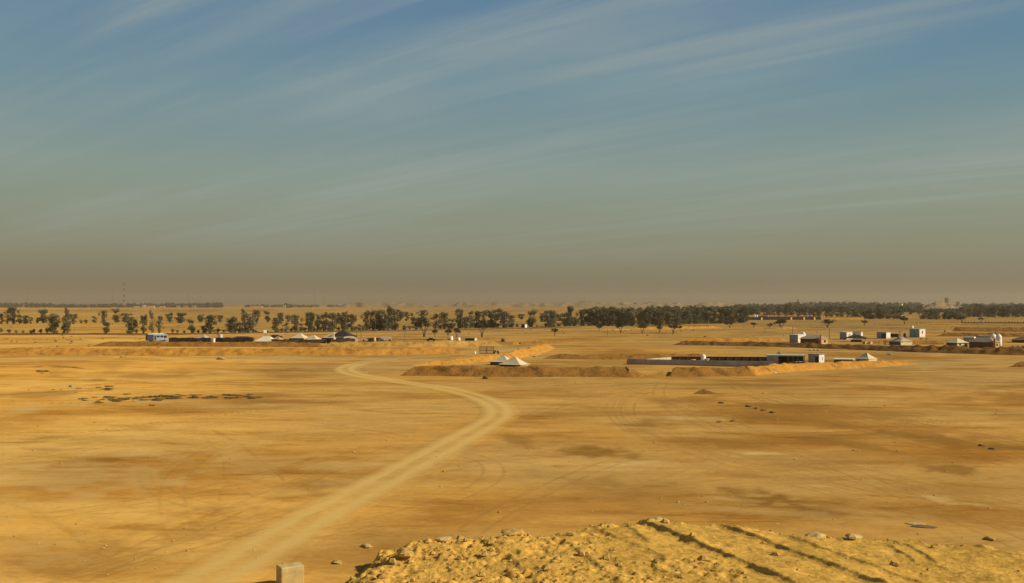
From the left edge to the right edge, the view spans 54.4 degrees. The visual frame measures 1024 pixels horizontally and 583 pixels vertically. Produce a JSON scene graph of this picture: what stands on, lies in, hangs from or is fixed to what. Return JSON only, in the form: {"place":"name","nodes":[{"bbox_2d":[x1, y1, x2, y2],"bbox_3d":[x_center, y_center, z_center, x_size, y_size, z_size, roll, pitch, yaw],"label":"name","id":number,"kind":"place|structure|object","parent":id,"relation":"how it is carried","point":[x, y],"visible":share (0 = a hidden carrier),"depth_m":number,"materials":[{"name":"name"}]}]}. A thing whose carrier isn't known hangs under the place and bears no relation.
{"place":"outdoors","nodes":[
{"label":"outdoors","id":0,"kind":"place"},
{"bbox_2d":[169,337,252,341],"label":"windbreak","id":1,"kind":"object","parent":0,"point":[202,339],"visible":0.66,"depth_m":366.25,"materials":[{"name":"fabric"}]},
{"bbox_2d":[227,304,453,305],"bbox_3d":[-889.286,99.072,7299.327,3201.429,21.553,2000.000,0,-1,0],"label":"hills","id":2,"kind":"structure","parent":0,"point":[317,304],"depth_m":6846.85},
{"bbox_2d":[152,343,574,582],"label":"dirt track","id":3,"kind":"structure","parent":0,"point":[290,534],"depth_m":70.85,"materials":[{"name":"soil"}]},
{"bbox_2d":[458,305,501,307],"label":"hills","id":4,"kind":"structure","parent":0,"point":[473,306],"depth_m":3975.94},
{"bbox_2d":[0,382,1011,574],"bbox_3d":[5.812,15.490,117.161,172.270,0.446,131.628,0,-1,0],"label":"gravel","id":5,"kind":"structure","parent":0,"point":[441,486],"depth_m":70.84,"materials":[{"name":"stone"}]},
{"bbox_2d":[0,306,1023,582],"bbox_3d":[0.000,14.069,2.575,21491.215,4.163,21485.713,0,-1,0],"label":"ground","id":6,"kind":"structure","parent":0,"point":[298,430],"depth_m":100.57,"materials":[{"name":"sand"}]},
{"bbox_2d":[9,307,19,323],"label":"eucalyptus tree","id":7,"kind":"object","parent":6,"relation":"on","point":[12,313],"visible":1,"depth_m":710.15,"materials":[{"name":"green plant"}]},
{"bbox_2d":[37,309,48,322],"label":"eucalyptus tree","id":8,"kind":"object","parent":6,"relation":"on","point":[43,317],"visible":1,"depth_m":741.10,"materials":[{"name":"green plant"}]},
{"bbox_2d":[0,338,89,340],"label":"earth bank","id":9,"kind":"structure","parent":6,"relation":"on","point":[25,339],"depth_m":380.01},
{"bbox_2d":[16,366,85,368],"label":"earth bank","id":10,"kind":"structure","parent":6,"relation":"on","point":[51,366],"depth_m":219.85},
{"bbox_2d":[47,313,60,332],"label":"eucalyptus tree","id":11,"kind":"object","parent":6,"relation":"on","point":[54,326],"visible":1,"depth_m":478.86,"materials":[{"name":"green plant"}]},
{"bbox_2d":[61,313,71,332],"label":"eucalyptus tree","id":12,"kind":"object","parent":6,"relation":"on","point":[66,324],"visible":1,"depth_m":479.84,"materials":[{"name":"green plant"}]},
{"bbox_2d":[0,302,223,307],"bbox_3d":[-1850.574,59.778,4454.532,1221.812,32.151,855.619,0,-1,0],"label":"wood","id":13,"kind":"object","parent":6,"relation":"on","point":[112,305],"visible":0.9,"depth_m":4284.06,"materials":[{"name":"green plant"}]},
{"bbox_2d":[84,382,146,385],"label":"earth bank","id":14,"kind":"structure","parent":6,"relation":"on","point":[118,383],"depth_m":175.54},
{"bbox_2d":[125,316,137,332],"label":"eucalyptus tree","id":15,"kind":"object","parent":6,"relation":"on","point":[130,326],"visible":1,"depth_m":479.93,"materials":[{"name":"green plant"}]},
{"bbox_2d":[139,314,147,332],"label":"eucalyptus tree","id":16,"kind":"object","parent":6,"relation":"on","point":[143,317],"visible":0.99,"depth_m":480.37,"materials":[{"name":"green plant"}]},
{"bbox_2d":[149,310,156,332],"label":"eucalyptus tree","id":17,"kind":"object","parent":6,"relation":"on","point":[151,315],"visible":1,"depth_m":480.06,"materials":[{"name":"green plant"}]},
{"bbox_2d":[146,333,167,341],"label":"camper van","id":18,"kind":"object","parent":6,"relation":"on","point":[157,336],"visible":1,"depth_m":370.13,"materials":[{"name":"white paint"}]},
{"bbox_2d":[174,312,186,322],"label":"eucalyptus tree","id":19,"kind":"object","parent":6,"relation":"on","point":[181,315],"visible":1,"depth_m":741.07,"materials":[{"name":"green plant"}]},
{"bbox_2d":[94,341,322,346],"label":"earth bank","id":20,"kind":"structure","parent":6,"relation":"on","point":[214,344],"depth_m":327.99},
{"bbox_2d":[204,315,216,332],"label":"eucalyptus tree","id":21,"kind":"object","parent":6,"relation":"on","point":[210,320],"visible":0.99,"depth_m":479.79,"materials":[{"name":"green plant"}]},
{"bbox_2d":[225,316,237,332],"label":"eucalyptus tree","id":22,"kind":"object","parent":6,"relation":"on","point":[229,325],"visible":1,"depth_m":479.37,"materials":[{"name":"green plant"}]},
{"bbox_2d":[0,347,464,355],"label":"earth bank","id":23,"kind":"structure","parent":6,"relation":"on","point":[211,351],"depth_m":272.54,"materials":[{"name":"soil"}]},
{"bbox_2d":[240,312,258,331],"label":"eucalyptus tree","id":24,"kind":"object","parent":6,"relation":"on","point":[248,324],"visible":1,"depth_m":479.08,"materials":[{"name":"green plant"}]},
{"bbox_2d":[253,336,273,341],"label":"ridge tent","id":25,"kind":"object","parent":6,"relation":"on","point":[265,339],"visible":0.66,"depth_m":363.16,"materials":[{"name":"white fabric"}]},
{"bbox_2d":[271,317,281,331],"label":"eucalyptus tree","id":26,"kind":"object","parent":6,"relation":"on","point":[275,323],"visible":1,"depth_m":493.98,"materials":[{"name":"green plant"}]},
{"bbox_2d":[0,325,579,334],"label":"fence","id":27,"kind":"object","parent":6,"relation":"on","point":[136,333],"visible":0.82,"depth_m":467.81,"materials":[{"name":"metal"}]},
{"bbox_2d":[276,562,303,582],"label":"concrete block","id":28,"kind":"object","parent":6,"relation":"on","point":[292,572],"depth_m":48.84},
{"bbox_2d":[244,303,343,307],"bbox_3d":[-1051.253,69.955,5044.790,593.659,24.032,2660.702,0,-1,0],"label":"wood","id":29,"kind":"object","parent":6,"relation":"on","point":[286,304],"visible":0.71,"depth_m":4610.67,"materials":[{"name":"green plant"}]},
{"bbox_2d":[290,314,303,331],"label":"eucalyptus tree","id":30,"kind":"object","parent":6,"relation":"on","point":[296,323],"visible":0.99,"depth_m":502.47,"materials":[{"name":"green plant"}]},
{"bbox_2d":[271,338,325,342],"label":"windbreak","id":31,"kind":"object","parent":6,"relation":"on","point":[306,340],"visible":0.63,"depth_m":360.50,"materials":[{"name":"fabric"}]},
{"bbox_2d":[304,312,316,331],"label":"eucalyptus tree","id":32,"kind":"object","parent":6,"relation":"on","point":[310,317],"visible":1,"depth_m":505.07,"materials":[{"name":"green plant"}]},
{"bbox_2d":[315,312,328,330],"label":"eucalyptus tree","id":33,"kind":"object","parent":6,"relation":"on","point":[323,323],"visible":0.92,"depth_m":518.10,"materials":[{"name":"green plant"}]},
{"bbox_2d":[327,312,337,330],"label":"eucalyptus tree","id":34,"kind":"object","parent":6,"relation":"on","point":[330,324],"visible":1,"depth_m":509.22,"materials":[{"name":"green plant"}]},
{"bbox_2d":[328,330,356,341],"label":"tent","id":35,"kind":"object","parent":6,"relation":"on","point":[341,334],"visible":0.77,"depth_m":373.29,"materials":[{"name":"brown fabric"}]},
{"bbox_2d":[338,310,347,329],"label":"eucalyptus tree","id":36,"kind":"object","parent":6,"relation":"on","point":[342,321],"visible":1,"depth_m":518.32,"materials":[{"name":"green plant"}]},
{"bbox_2d":[347,314,357,330],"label":"eucalyptus tree","id":37,"kind":"object","parent":6,"relation":"on","point":[352,320],"visible":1,"depth_m":521.04,"materials":[{"name":"green plant"}]},
{"bbox_2d":[360,311,371,329],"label":"eucalyptus tree","id":38,"kind":"object","parent":6,"relation":"on","point":[367,318],"visible":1,"depth_m":530.00,"materials":[{"name":"green plant"}]},
{"bbox_2d":[366,309,376,329],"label":"eucalyptus tree","id":39,"kind":"object","parent":6,"relation":"on","point":[372,322],"visible":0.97,"depth_m":533.18,"materials":[{"name":"green plant"}]},
{"bbox_2d":[373,309,385,329],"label":"eucalyptus tree","id":40,"kind":"object","parent":6,"relation":"on","point":[378,317],"visible":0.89,"depth_m":534.93,"materials":[{"name":"green plant"}]},
{"bbox_2d":[380,318,390,329],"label":"eucalyptus tree","id":41,"kind":"object","parent":6,"relation":"on","point":[384,322],"visible":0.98,"depth_m":529.45,"materials":[{"name":"green plant"}]},
{"bbox_2d":[384,306,396,329],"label":"eucalyptus tree","id":42,"kind":"object","parent":6,"relation":"on","point":[390,311],"visible":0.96,"depth_m":532.65,"materials":[{"name":"green plant"}]},
{"bbox_2d":[324,341,502,346],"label":"earth bank","id":43,"kind":"structure","parent":6,"relation":"on","point":[416,344],"depth_m":327.87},
{"bbox_2d":[414,317,432,336],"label":"acacia tree","id":44,"kind":"object","parent":6,"relation":"on","point":[425,323],"visible":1,"depth_m":424.08,"materials":[{"name":"green plant"}]},
{"bbox_2d":[438,312,448,328],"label":"eucalyptus tree","id":45,"kind":"object","parent":6,"relation":"on","point":[443,316],"visible":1,"depth_m":562.47,"materials":[{"name":"green plant"}]},
{"bbox_2d":[392,337,501,339],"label":"earth bank","id":46,"kind":"structure","parent":6,"relation":"on","point":[445,339],"depth_m":388.48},
{"bbox_2d":[455,308,463,328],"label":"eucalyptus tree","id":47,"kind":"object","parent":6,"relation":"on","point":[459,320],"visible":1,"depth_m":572.71,"materials":[{"name":"green plant"}]},
{"bbox_2d":[461,316,472,328],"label":"eucalyptus tree","id":48,"kind":"object","parent":6,"relation":"on","point":[465,320],"visible":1,"depth_m":572.38,"materials":[{"name":"green plant"}]},
{"bbox_2d":[408,343,553,366],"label":"earth bank","id":49,"kind":"structure","parent":6,"relation":"on","point":[531,351],"depth_m":245.01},
{"bbox_2d":[474,319,489,336],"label":"acacia tree","id":50,"kind":"object","parent":6,"relation":"on","point":[482,323],"visible":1,"depth_m":424.10,"materials":[{"name":"green plant"}]},
{"bbox_2d":[484,308,501,320],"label":"eucalyptus tree","id":51,"kind":"object","parent":6,"relation":"on","point":[497,315],"visible":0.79,"depth_m":859.01,"materials":[{"name":"green plant"}]},
{"bbox_2d":[3,312,983,347],"bbox_3d":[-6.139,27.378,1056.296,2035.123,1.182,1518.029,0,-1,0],"label":"dry scrub","id":52,"kind":"object","parent":6,"relation":"on","point":[387,327],"visible":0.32,"depth_m":507.84,"materials":[{"name":"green plant"}]},
{"bbox_2d":[488,355,509,364],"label":"tent","id":53,"kind":"object","parent":6,"relation":"on","point":[499,360],"visible":0.7,"depth_m":227.85,"materials":[{"name":"white fabric"}]},
{"bbox_2d":[499,311,509,327],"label":"eucalyptus tree","id":54,"kind":"object","parent":6,"relation":"on","point":[502,318],"visible":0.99,"depth_m":590.64,"materials":[{"name":"green plant"}]},
{"bbox_2d":[499,357,528,366],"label":"tent","id":55,"kind":"object","parent":6,"relation":"on","point":[513,361],"visible":0.91,"depth_m":222.58,"materials":[{"name":"white fabric"}]},
{"bbox_2d":[399,365,646,376],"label":"earth bank","id":56,"kind":"structure","parent":6,"relation":"on","point":[525,371],"depth_m":194.17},
{"bbox_2d":[526,309,538,326],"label":"eucalyptus tree","id":57,"kind":"object","parent":6,"relation":"on","point":[530,321],"visible":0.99,"depth_m":613.21,"materials":[{"name":"green plant"}]},
{"bbox_2d":[543,310,556,326],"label":"eucalyptus tree","id":58,"kind":"object","parent":6,"relation":"on","point":[549,319],"visible":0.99,"depth_m":608.60,"materials":[{"name":"green plant"}]},
{"bbox_2d":[519,340,585,344],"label":"earth bank","id":59,"kind":"structure","parent":6,"relation":"on","point":[544,342],"depth_m":360.33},
{"bbox_2d":[556,311,572,325],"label":"eucalyptus tree","id":60,"kind":"object","parent":6,"relation":"on","point":[565,321],"visible":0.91,"depth_m":632.38,"materials":[{"name":"green plant"}]},
{"bbox_2d":[575,309,585,324],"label":"eucalyptus tree","id":61,"kind":"object","parent":6,"relation":"on","point":[582,313],"visible":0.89,"depth_m":644.65,"materials":[{"name":"green plant"}]},
{"bbox_2d":[591,308,600,325],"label":"eucalyptus tree","id":62,"kind":"object","parent":6,"relation":"on","point":[596,315],"visible":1,"depth_m":644.86,"materials":[{"name":"green plant"}]},
{"bbox_2d":[597,308,608,325],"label":"eucalyptus tree","id":63,"kind":"object","parent":6,"relation":"on","point":[602,310],"visible":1,"depth_m":644.84,"materials":[{"name":"green plant"}]},
{"bbox_2d":[598,310,613,325],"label":"eucalyptus tree","id":64,"kind":"object","parent":6,"relation":"on","point":[608,320],"visible":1,"depth_m":645.12,"materials":[{"name":"green plant"}]},
{"bbox_2d":[611,307,624,323],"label":"eucalyptus tree","id":65,"kind":"object","parent":6,"relation":"on","point":[618,311],"visible":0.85,"depth_m":645.14,"materials":[{"name":"green plant"}]},
{"bbox_2d":[543,353,706,358],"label":"earth bank","id":66,"kind":"structure","parent":6,"relation":"on","point":[605,356],"depth_m":254.70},
{"bbox_2d":[619,310,630,325],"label":"eucalyptus tree","id":67,"kind":"object","parent":6,"relation":"on","point":[625,316],"visible":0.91,"depth_m":643.91,"materials":[{"name":"green plant"}]},
{"bbox_2d":[627,310,635,325],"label":"eucalyptus tree","id":68,"kind":"object","parent":6,"relation":"on","point":[632,322],"visible":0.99,"depth_m":644.69,"materials":[{"name":"green plant"}]},
{"bbox_2d":[642,307,650,325],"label":"eucalyptus tree","id":69,"kind":"object","parent":6,"relation":"on","point":[647,311],"visible":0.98,"depth_m":644.31,"materials":[{"name":"green plant"}]},
{"bbox_2d":[649,311,661,325],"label":"eucalyptus tree","id":70,"kind":"object","parent":6,"relation":"on","point":[655,320],"visible":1,"depth_m":646.46,"materials":[{"name":"green plant"}]},
{"bbox_2d":[656,309,665,325],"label":"eucalyptus tree","id":71,"kind":"object","parent":6,"relation":"on","point":[662,313],"visible":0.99,"depth_m":648.70,"materials":[{"name":"green plant"}]},
{"bbox_2d":[667,311,681,325],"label":"eucalyptus tree","id":72,"kind":"object","parent":6,"relation":"on","point":[677,320],"visible":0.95,"depth_m":654.07,"materials":[{"name":"green plant"}]},
{"bbox_2d":[630,326,720,329],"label":"earth bank","id":73,"kind":"structure","parent":6,"relation":"on","point":[692,327],"depth_m":569.42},
{"bbox_2d":[345,518,1023,582],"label":"rubble bank","id":74,"kind":"structure","parent":6,"relation":"on","point":[742,549],"depth_m":50.06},
{"bbox_2d":[397,549,413,557],"bbox_3d":[-5.398,13.228,50.291,0.762,0.455,1.234,0,-1,-21],"label":"boulder","id":75,"kind":"object","parent":74,"relation":"on","point":[403,553],"visible":1,"depth_m":49.91,"materials":[{"name":"stone"}]},
{"bbox_2d":[501,528,523,535],"bbox_3d":[0.037,13.411,55.315,1.330,0.445,0.978,0,-1,0],"label":"boulder","id":76,"kind":"object","parent":74,"relation":"on","point":[512,532],"visible":0.98,"depth_m":55.16,"materials":[{"name":"stone"}]},
{"bbox_2d":[365,518,1019,582],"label":"rubble stones","id":77,"kind":"object","parent":74,"relation":"on","point":[393,561],"visible":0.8,"depth_m":49.70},
{"bbox_2d":[805,532,826,537],"bbox_3d":[17.145,13.749,55.712,1.397,0.614,0.918,0,-1,-11],"label":"boulder","id":78,"kind":"object","parent":74,"relation":"on","point":[817,534],"visible":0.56,"depth_m":55.52,"materials":[{"name":"stone"}]},
{"bbox_2d":[845,533,862,539],"bbox_3d":[18.823,13.476,54.732,0.953,0.384,0.984,0,-1,13],"label":"boulder","id":79,"kind":"object","parent":74,"relation":"on","point":[851,536],"visible":1,"depth_m":54.48,"materials":[{"name":"stone"}]},
{"bbox_2d":[691,306,700,323],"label":"eucalyptus tree","id":80,"kind":"object","parent":6,"relation":"on","point":[697,316],"visible":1,"depth_m":711.53,"materials":[{"name":"green plant"}]},
{"bbox_2d":[627,356,771,366],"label":"enclosure wall","id":81,"kind":"structure","parent":6,"relation":"on","point":[727,361],"depth_m":228.34,"materials":[{"name":"paint"}]},
{"bbox_2d":[700,310,714,323],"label":"eucalyptus tree","id":82,"kind":"object","parent":6,"relation":"on","point":[708,318],"visible":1,"depth_m":714.97,"materials":[{"name":"green plant"}]},
{"bbox_2d":[668,366,755,376],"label":"earth bank","id":83,"kind":"structure","parent":6,"relation":"on","point":[704,371],"depth_m":194.00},
{"bbox_2d":[716,307,726,323],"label":"eucalyptus tree","id":84,"kind":"object","parent":6,"relation":"on","point":[721,320],"visible":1,"depth_m":719.25,"materials":[{"name":"green plant"}]},
{"bbox_2d":[728,308,738,322],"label":"eucalyptus tree","id":85,"kind":"object","parent":6,"relation":"on","point":[732,314],"visible":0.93,"depth_m":724.85,"materials":[{"name":"green plant"}]},
{"bbox_2d":[680,338,787,340],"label":"earth bank","id":86,"kind":"structure","parent":6,"relation":"on","point":[728,339],"depth_m":377.91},
{"bbox_2d":[735,307,745,322],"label":"eucalyptus tree","id":87,"kind":"object","parent":6,"relation":"on","point":[741,319],"visible":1,"depth_m":728.40,"materials":[{"name":"green plant"}]},
{"bbox_2d":[749,316,820,319],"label":"long wall","id":88,"kind":"structure","parent":6,"relation":"on","point":[788,318],"depth_m":901.84,"materials":[{"name":"red paint"}]},
{"bbox_2d":[766,354,805,363],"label":"open shed","id":89,"kind":"structure","parent":6,"relation":"on","point":[785,358],"depth_m":221.76,"materials":[{"name":"grey metal"}]},
{"bbox_2d":[789,334,804,342],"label":"cabin","id":90,"kind":"object","parent":6,"relation":"on","point":[794,338],"visible":0.59,"depth_m":360.90,"materials":[{"name":"white paint"}]},
{"bbox_2d":[799,334,828,343],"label":"brick house","id":91,"kind":"structure","parent":6,"relation":"on","point":[817,339],"depth_m":340.79,"materials":[{"name":"stone"}]},
{"bbox_2d":[808,353,823,362],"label":"cabin","id":92,"kind":"object","parent":6,"relation":"on","point":[815,357],"visible":0.66,"depth_m":231.03,"materials":[{"name":"white paint"}]},
{"bbox_2d":[746,360,915,374],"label":"earth bank","id":93,"kind":"structure","parent":6,"relation":"on","point":[775,367],"depth_m":213.51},
{"bbox_2d":[647,304,1018,312],"bbox_3d":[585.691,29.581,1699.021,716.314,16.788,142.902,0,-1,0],"label":"wood","id":94,"kind":"object","parent":6,"relation":"on","point":[859,308],"visible":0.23,"depth_m":1693.15,"materials":[{"name":"green plant"}]},
{"bbox_2d":[829,317,863,319],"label":"boundary wall","id":95,"kind":"structure","parent":6,"relation":"on","point":[833,318],"depth_m":917.57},
{"bbox_2d":[673,340,1023,355],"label":"earth bank","id":96,"kind":"structure","parent":6,"relation":"on","point":[1001,350],"depth_m":298.82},
{"bbox_2d":[845,335,867,341],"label":"tent","id":97,"kind":"object","parent":6,"relation":"on","point":[856,337],"visible":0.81,"depth_m":369.61,"materials":[{"name":"black fabric"}]},
{"bbox_2d":[855,353,877,360],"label":"tent","id":98,"kind":"object","parent":6,"relation":"on","point":[866,357],"visible":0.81,"depth_m":234.91,"materials":[{"name":"white fabric"}]},
{"bbox_2d":[863,310,876,318],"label":"eucalyptus tree","id":99,"kind":"object","parent":6,"relation":"on","point":[871,316],"visible":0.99,"depth_m":944.41,"materials":[{"name":"green plant"}]},
{"bbox_2d":[733,301,1023,307],"bbox_3d":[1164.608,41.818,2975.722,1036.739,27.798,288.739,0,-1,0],"label":"wood","id":100,"kind":"object","parent":6,"relation":"on","point":[874,304],"visible":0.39,"depth_m":2884.59,"materials":[{"name":"green plant"}]},
{"bbox_2d":[877,332,889,338],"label":"cabin","id":101,"kind":"object","parent":6,"relation":"on","point":[883,335],"visible":1,"depth_m":409.65,"materials":[{"name":"white paint"}]},
{"bbox_2d":[889,337,911,344],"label":"tent","id":102,"kind":"object","parent":6,"relation":"on","point":[900,341],"visible":0.91,"depth_m":343.75,"materials":[{"name":"white fabric"}]},
{"bbox_2d":[872,340,945,344],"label":"earth bank","id":103,"kind":"structure","parent":6,"relation":"on","point":[919,342],"depth_m":352.39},
{"bbox_2d":[909,328,924,336],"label":"cabin","id":104,"kind":"object","parent":6,"relation":"on","point":[915,332],"visible":0.91,"depth_m":420.27,"materials":[{"name":"white paint"}]},
{"bbox_2d":[946,338,968,346],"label":"house tent","id":105,"kind":"object","parent":6,"relation":"on","point":[957,342],"visible":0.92,"depth_m":320.57,"materials":[{"name":"white fabric"}]},
{"bbox_2d":[937,332,1023,336],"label":"earth bank","id":106,"kind":"structure","parent":6,"relation":"on","point":[1003,334],"depth_m":435.99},
{"bbox_2d":[967,337,999,347],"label":"brick house","id":107,"kind":"structure","parent":6,"relation":"on","point":[980,342],"depth_m":315.68,"materials":[{"name":"brick"}]},
{"bbox_2d":[952,327,1023,331],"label":"earth bank","id":108,"kind":"structure","parent":6,"relation":"on","point":[1004,329],"depth_m":513.58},
{"bbox_2d":[0,0,1023,305],"label":"sky","id":109,"kind":"structure","parent":0,"point":[424,152],"materials":[{"name":"blue"}]},
{"bbox_2d":[335,302,743,307],"bbox_3d":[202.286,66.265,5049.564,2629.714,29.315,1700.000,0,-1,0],"label":"hills","id":110,"kind":"structure","parent":0,"point":[543,304],"depth_m":4571.39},
{"bbox_2d":[922,301,961,308],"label":"hills","id":111,"kind":"structure","parent":0,"point":[939,305],"depth_m":2522.19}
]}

